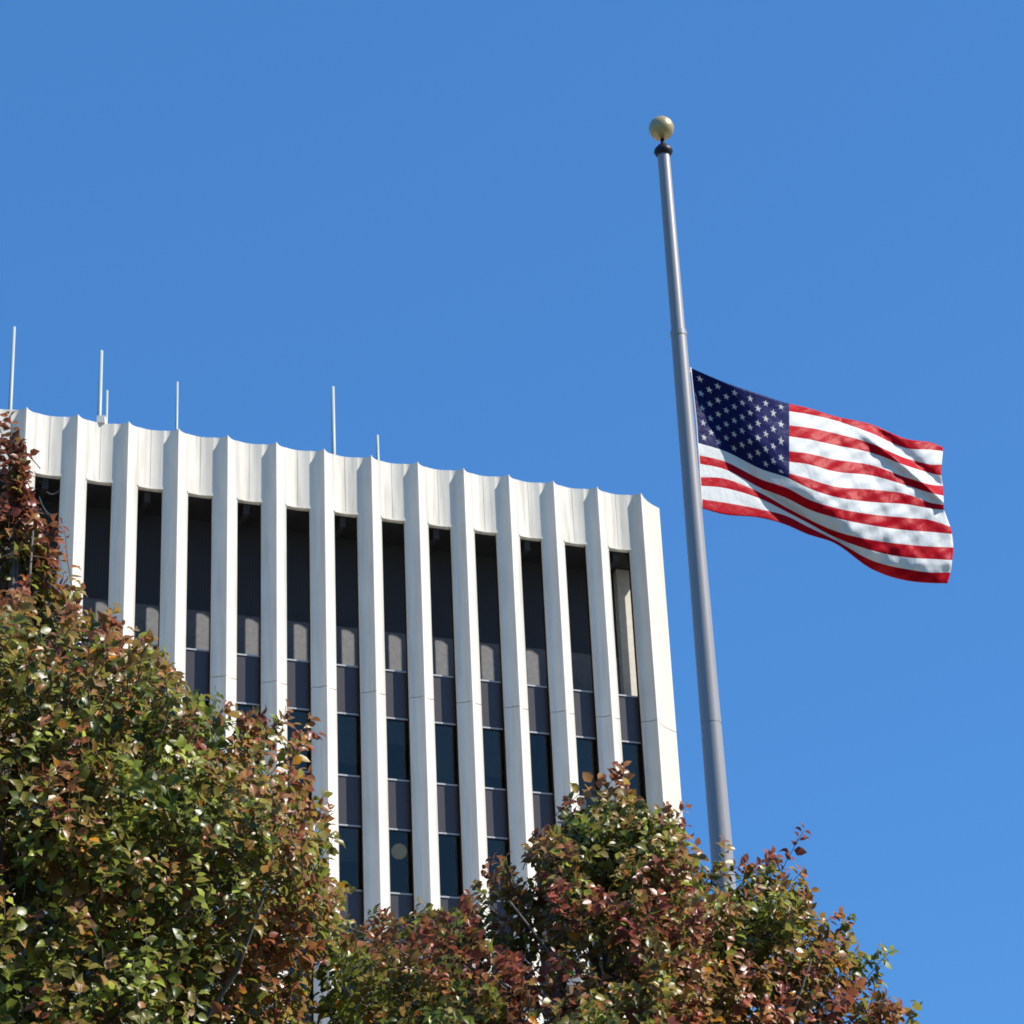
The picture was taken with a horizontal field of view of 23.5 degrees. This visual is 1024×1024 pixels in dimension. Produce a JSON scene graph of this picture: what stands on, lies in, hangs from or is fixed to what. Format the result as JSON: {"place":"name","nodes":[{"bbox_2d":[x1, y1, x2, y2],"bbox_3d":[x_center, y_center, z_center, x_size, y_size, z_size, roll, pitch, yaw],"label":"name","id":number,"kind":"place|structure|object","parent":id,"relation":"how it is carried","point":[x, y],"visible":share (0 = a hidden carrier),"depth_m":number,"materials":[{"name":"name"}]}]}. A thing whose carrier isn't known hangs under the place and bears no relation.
{"place":"outdoors","nodes":[
{"label":"outdoors","id":0,"kind":"place"},
{"bbox_2d":[0,411,356,1023],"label":"pear tree","id":1,"kind":"object","parent":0,"point":[106,836],"visible":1,"depth_m":14.65,"materials":[{"name":"green plant"}]},
{"bbox_2d":[0,0,1023,1023],"label":"sky","id":2,"kind":"structure","parent":0,"point":[444,217],"materials":[{"name":"blue"}]},
{"bbox_2d":[307,761,922,1023],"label":"pear tree","id":3,"kind":"object","parent":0,"point":[623,887],"visible":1,"depth_m":16.43,"materials":[{"name":"green plant"}]},
{"label":"plaza","id":4,"kind":"structure","parent":0,"visible":0},
{"bbox_2d":[0,407,684,1023],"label":"office tower","id":5,"kind":"structure","parent":4,"relation":"on","point":[472,671],"depth_m":80.47,"materials":[{"name":"white concrete"}]},
{"bbox_2d":[8,326,15,409],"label":"whip antenna","id":6,"kind":"object","parent":5,"relation":"on","point":[10,401],"visible":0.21,"depth_m":80.42,"materials":[{"name":"white metal"}]},
{"bbox_2d":[39,496,51,514],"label":"hanging cable","id":7,"kind":"object","parent":5,"relation":"hanging from","point":[44,507],"visible":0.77,"depth_m":78.06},
{"bbox_2d":[70,929,92,992],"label":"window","id":8,"kind":"structure","parent":5,"relation":"in","point":[87,972],"depth_m":72.10,"materials":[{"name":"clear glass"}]},
{"bbox_2d":[97,350,105,423],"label":"whip antenna","id":9,"kind":"object","parent":5,"relation":"on","point":[101,418],"visible":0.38,"depth_m":81.29,"materials":[{"name":"paint"}]},
{"bbox_2d":[105,390,107,423],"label":"whip antenna","id":10,"kind":"object","parent":5,"relation":"on","point":[106,408],"visible":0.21,"depth_m":81.18,"materials":[{"name":"white metal"}]},
{"bbox_2d":[175,382,178,429],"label":"whip antenna","id":11,"kind":"object","parent":5,"relation":"on","point":[176,414],"visible":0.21,"depth_m":82.14,"materials":[{"name":"white metal"}]},
{"bbox_2d":[185,700,208,731],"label":"window","id":12,"kind":"structure","parent":5,"relation":"in","point":[194,700],"depth_m":76.96,"materials":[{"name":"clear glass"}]},
{"bbox_2d":[236,704,259,766],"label":"window","id":13,"kind":"structure","parent":5,"relation":"in","point":[248,707],"depth_m":77.48,"materials":[{"name":"blue glass"}]},
{"bbox_2d":[287,709,309,770],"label":"window","id":14,"kind":"structure","parent":5,"relation":"in","point":[300,717],"depth_m":77.90,"materials":[{"name":"blue glass"}]},
{"bbox_2d":[289,940,311,1005],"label":"window","id":15,"kind":"structure","parent":5,"relation":"in","point":[303,950],"depth_m":74.48,"materials":[{"name":"blue glass"}]},
{"bbox_2d":[331,386,335,454],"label":"whip antenna","id":16,"kind":"object","parent":5,"relation":"on","point":[333,442],"visible":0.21,"depth_m":84.21,"materials":[{"name":"white metal"}]},
{"bbox_2d":[337,714,359,775],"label":"window","id":17,"kind":"structure","parent":5,"relation":"in","point":[347,727],"depth_m":78.42,"materials":[{"name":"blue glass"}]},
{"bbox_2d":[339,826,361,889],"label":"window","id":18,"kind":"structure","parent":5,"relation":"in","point":[351,838],"depth_m":76.94,"materials":[{"name":"blue glass"}]},
{"bbox_2d":[340,943,363,1008],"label":"window","id":19,"kind":"structure","parent":5,"relation":"in","point":[341,955],"depth_m":75.06,"materials":[{"name":"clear glass"}]},
{"bbox_2d":[376,435,379,459],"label":"whip antenna","id":20,"kind":"object","parent":5,"relation":"on","point":[377,448],"visible":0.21,"depth_m":84.46,"materials":[{"name":"white metal"}]},
{"bbox_2d":[386,719,408,779],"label":"window","id":21,"kind":"structure","parent":5,"relation":"in","point":[397,734],"depth_m":79.17,"materials":[{"name":"blue glass"}]},
{"bbox_2d":[391,832,406,858],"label":"globe lamp","id":22,"kind":"object","parent":5,"relation":"in","point":[398,850],"visible":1,"depth_m":77.81,"materials":[{"name":"grey glass"}]},
{"bbox_2d":[389,830,411,893],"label":"window","id":23,"kind":"structure","parent":5,"relation":"in","point":[389,830],"depth_m":77.58,"materials":[{"name":"black metal"}]},
{"bbox_2d":[435,723,457,784],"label":"window","id":24,"kind":"structure","parent":5,"relation":"in","point":[445,740],"depth_m":79.51,"materials":[{"name":"blue glass"}]},
{"bbox_2d":[438,834,461,896],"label":"window","id":25,"kind":"structure","parent":5,"relation":"in","point":[438,834],"depth_m":78.15,"materials":[{"name":"black metal"}]},
{"bbox_2d":[482,728,505,788],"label":"window","id":26,"kind":"structure","parent":5,"relation":"in","point":[492,741],"depth_m":80.18,"materials":[{"name":"blue glass"}]},
{"bbox_2d":[487,838,509,900],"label":"window","id":27,"kind":"structure","parent":5,"relation":"in","point":[499,846],"depth_m":78.74,"materials":[{"name":"blue glass"}]},
{"bbox_2d":[492,952,510,987],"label":"window","id":28,"kind":"structure","parent":5,"relation":"in","point":[506,986],"depth_m":76.98,"materials":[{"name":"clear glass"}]},
{"bbox_2d":[530,733,552,792],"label":"window","id":29,"kind":"structure","parent":5,"relation":"in","point":[530,733],"depth_m":80.85,"materials":[{"name":"black metal"}]},
{"bbox_2d":[541,961,562,1018],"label":"window","id":30,"kind":"structure","parent":5,"relation":"in","point":[546,963],"depth_m":77.50,"materials":[{"name":"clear glass"}]},
{"bbox_2d":[576,738,598,796],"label":"window","id":31,"kind":"structure","parent":5,"relation":"in","point":[586,756],"depth_m":81.36,"materials":[{"name":"blue glass"}]},
{"bbox_2d":[589,959,603,978],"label":"window","id":32,"kind":"structure","parent":5,"relation":"in","point":[590,963],"depth_m":78.34,"materials":[{"name":"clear glass"}]},
{"bbox_2d":[622,742,644,800],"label":"window","id":33,"kind":"structure","parent":5,"relation":"in","point":[630,752],"depth_m":81.98,"materials":[{"name":"blue glass"}]},
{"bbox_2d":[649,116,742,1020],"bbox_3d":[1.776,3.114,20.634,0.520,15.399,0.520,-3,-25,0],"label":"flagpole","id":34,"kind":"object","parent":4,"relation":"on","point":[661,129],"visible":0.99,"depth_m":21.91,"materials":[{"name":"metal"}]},
{"bbox_2d":[689,367,952,582],"bbox_3d":[2.915,-0.306,22.832,2.757,1.891,0.303,9,-28,-22],"label":"flag","id":35,"kind":"object","parent":34,"relation":"attached to","point":[871,496],"visible":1,"depth_m":22.74,"materials":[{"name":"fabric"}]}
]}

